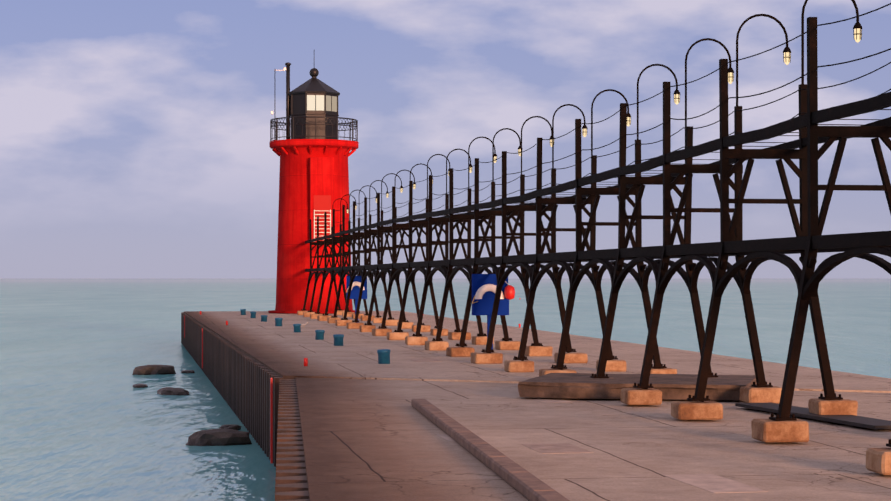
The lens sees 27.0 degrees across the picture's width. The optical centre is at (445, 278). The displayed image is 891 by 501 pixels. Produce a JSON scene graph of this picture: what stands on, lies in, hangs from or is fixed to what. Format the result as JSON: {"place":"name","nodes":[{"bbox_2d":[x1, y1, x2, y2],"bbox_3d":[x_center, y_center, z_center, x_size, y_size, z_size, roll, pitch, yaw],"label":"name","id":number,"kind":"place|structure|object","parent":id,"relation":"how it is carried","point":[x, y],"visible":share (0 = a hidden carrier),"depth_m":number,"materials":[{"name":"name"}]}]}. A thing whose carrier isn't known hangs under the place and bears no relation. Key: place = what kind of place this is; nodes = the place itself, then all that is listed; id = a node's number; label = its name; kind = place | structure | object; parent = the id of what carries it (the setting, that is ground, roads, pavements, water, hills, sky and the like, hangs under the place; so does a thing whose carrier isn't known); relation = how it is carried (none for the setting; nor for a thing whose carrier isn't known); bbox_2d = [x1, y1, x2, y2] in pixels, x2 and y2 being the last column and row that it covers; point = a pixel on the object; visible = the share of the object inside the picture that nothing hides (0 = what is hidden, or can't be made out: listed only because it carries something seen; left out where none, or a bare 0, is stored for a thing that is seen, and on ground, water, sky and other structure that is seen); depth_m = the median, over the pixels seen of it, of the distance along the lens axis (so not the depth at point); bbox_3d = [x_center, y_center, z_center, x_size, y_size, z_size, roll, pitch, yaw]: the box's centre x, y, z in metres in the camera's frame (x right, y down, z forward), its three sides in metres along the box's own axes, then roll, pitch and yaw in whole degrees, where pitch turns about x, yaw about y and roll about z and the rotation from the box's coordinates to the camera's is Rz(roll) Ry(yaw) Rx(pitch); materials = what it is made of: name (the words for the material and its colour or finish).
{"place":"outdoors","nodes":[
{"label":"outdoors","id":0,"kind":"place"},
{"bbox_2d":[0,279,890,500],"bbox_3d":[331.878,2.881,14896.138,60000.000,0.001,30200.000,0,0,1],"label":"lake water","id":1,"kind":"structure","parent":0,"point":[82,418],"depth_m":74.12,"materials":[{"name":"blue liquid"}]},
{"bbox_2d":[133,384,147,387],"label":"rock","id":2,"kind":"object","parent":1,"relation":"in","point":[139,385],"visible":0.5,"depth_m":48.90,"materials":[{"name":"brown stone"}]},
{"bbox_2d":[132,365,175,374],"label":"rock","id":3,"kind":"object","parent":1,"relation":"in","point":[154,369],"visible":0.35,"depth_m":55.51,"materials":[{"name":"brown stone"}]},
{"bbox_2d":[157,387,189,394],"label":"rock","id":4,"kind":"object","parent":1,"relation":"in","point":[171,391],"visible":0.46,"depth_m":45.87,"materials":[{"name":"stone"}]},
{"bbox_2d":[181,370,194,372],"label":"rock","id":5,"kind":"object","parent":1,"relation":"in","point":[187,371],"visible":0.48,"depth_m":56.33,"materials":[{"name":"brown stone"}]},
{"bbox_2d":[186,429,251,445],"bbox_3d":[-3.954,3.030,32.259,1.173,0.816,0.772,0,0,-19],"label":"rock","id":6,"kind":"object","parent":1,"relation":"in","point":[219,437],"visible":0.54,"depth_m":32.00,"materials":[{"name":"stone"}]},
{"bbox_2d":[219,424,240,429],"bbox_3d":[-4.075,2.959,35.197,0.329,0.376,0.530,0,0,31],"label":"rock","id":7,"kind":"object","parent":1,"relation":"in","point":[233,426],"visible":0.35,"depth_m":35.09,"materials":[{"name":"stone"}]},
{"bbox_2d":[295,377,890,500],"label":"pier deck","id":8,"kind":"structure","parent":1,"relation":"on","point":[371,440],"depth_m":16.43,"materials":[{"name":"concrete"}]},
{"bbox_2d":[411,399,569,500],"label":"kerb","id":9,"kind":"structure","parent":8,"relation":"on","point":[525,483],"depth_m":14.82,"materials":[{"name":"concrete"}]},
{"bbox_2d":[410,351,767,492],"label":"concrete patches","id":10,"kind":"object","parent":8,"relation":"on","point":[712,483],"visible":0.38,"depth_m":14.09,"materials":[{"name":"concrete"}]},
{"bbox_2d":[518,373,756,400],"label":"concrete slab","id":11,"kind":"structure","parent":8,"relation":"on","point":[587,386],"depth_m":22.96,"materials":[{"name":"concrete"}]},
{"bbox_2d":[735,402,890,428],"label":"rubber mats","id":12,"kind":"object","parent":8,"relation":"on","point":[864,422],"visible":0.82,"depth_m":19.40,"materials":[{"name":"black rubber"}]},
{"bbox_2d":[0,0,890,278],"label":"sky","id":13,"kind":"structure","parent":0,"point":[135,134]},
{"bbox_2d":[184,311,890,392],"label":"pier deck","id":14,"kind":"structure","parent":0,"point":[284,350],"depth_m":35.18,"materials":[{"name":"concrete"}]},
{"bbox_2d":[240,309,245,314],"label":"bollard","id":15,"kind":"object","parent":14,"relation":"on","point":[243,311],"visible":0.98,"depth_m":74.95,"materials":[{"name":"teal metal"}]},
{"bbox_2d":[181,312,309,500],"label":"sheet pile wall","id":16,"kind":"structure","parent":14,"relation":"on","point":[239,379],"depth_m":32.00,"materials":[{"name":"metal"}]},
{"bbox_2d":[184,316,272,462],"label":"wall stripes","id":17,"kind":"object","parent":16,"relation":"attached to","point":[271,420],"depth_m":28.31,"materials":[{"name":"red paint"}]},
{"bbox_2d":[250,311,255,317],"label":"bollard","id":18,"kind":"object","parent":14,"relation":"on","point":[253,314],"visible":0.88,"depth_m":69.17,"materials":[{"name":"teal metal"}]},
{"bbox_2d":[261,315,267,321],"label":"bollard","id":19,"kind":"object","parent":14,"relation":"on","point":[263,318],"visible":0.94,"depth_m":63.43,"materials":[{"name":"teal metal"}]},
{"bbox_2d":[275,318,282,325],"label":"bollard","id":20,"kind":"object","parent":14,"relation":"on","point":[278,321],"visible":0.92,"depth_m":57.33,"materials":[{"name":"teal metal"}]},
{"bbox_2d":[293,324,300,331],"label":"bollard","id":21,"kind":"object","parent":14,"relation":"on","point":[297,327],"visible":0.96,"depth_m":50.79,"materials":[{"name":"teal metal"}]},
{"bbox_2d":[268,62,359,313],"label":"lighthouse","id":22,"kind":"object","parent":14,"relation":"on","point":[312,150],"visible":0.96,"depth_m":78.13,"materials":[{"name":"red"}]},
{"bbox_2d":[315,330,324,339],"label":"bollard","id":23,"kind":"object","parent":14,"relation":"on","point":[319,335],"visible":0.98,"depth_m":44.82,"materials":[{"name":"teal metal"}]},
{"bbox_2d":[333,334,343,345],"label":"bollard","id":24,"kind":"object","parent":14,"relation":"on","point":[338,339],"visible":0.92,"depth_m":40.72,"materials":[{"name":"teal metal"}]},
{"bbox_2d":[346,276,366,322],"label":"life ring station","id":25,"kind":"object","parent":14,"relation":"on","point":[355,289],"visible":0.5,"depth_m":59.19,"materials":[{"name":"blue"}]},
{"bbox_2d":[200,311,520,365],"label":"edge markers","id":26,"kind":"object","parent":14,"relation":"on","point":[305,361],"visible":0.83,"depth_m":31.28,"materials":[{"name":"red"}]},
{"bbox_2d":[377,349,390,363],"bbox_3d":[-1.067,1.357,32.205,0.237,0.256,0.224,-1,0,21],"label":"bollard","id":27,"kind":"object","parent":14,"relation":"on","point":[383,356],"visible":0.98,"depth_m":32.12,"materials":[{"name":"teal metal"}]},
{"bbox_2d":[472,274,514,348],"bbox_3d":[0.853,0.701,33.308,0.796,1.560,0.225,0,0,-5],"label":"life ring station","id":28,"kind":"object","parent":14,"relation":"on","point":[483,290],"visible":0.81,"depth_m":33.29,"materials":[{"name":"blue"}]},
{"bbox_2d":[297,310,890,474],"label":"concrete footings","id":29,"kind":"object","parent":14,"relation":"on","point":[878,460],"visible":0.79,"depth_m":21.94,"materials":[{"name":"beige concrete"}]},
{"bbox_2d":[301,0,890,446],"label":"catwalk","id":30,"kind":"object","parent":14,"relation":"on","point":[809,242],"visible":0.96,"depth_m":24.07,"materials":[{"name":"metal"}]}
]}

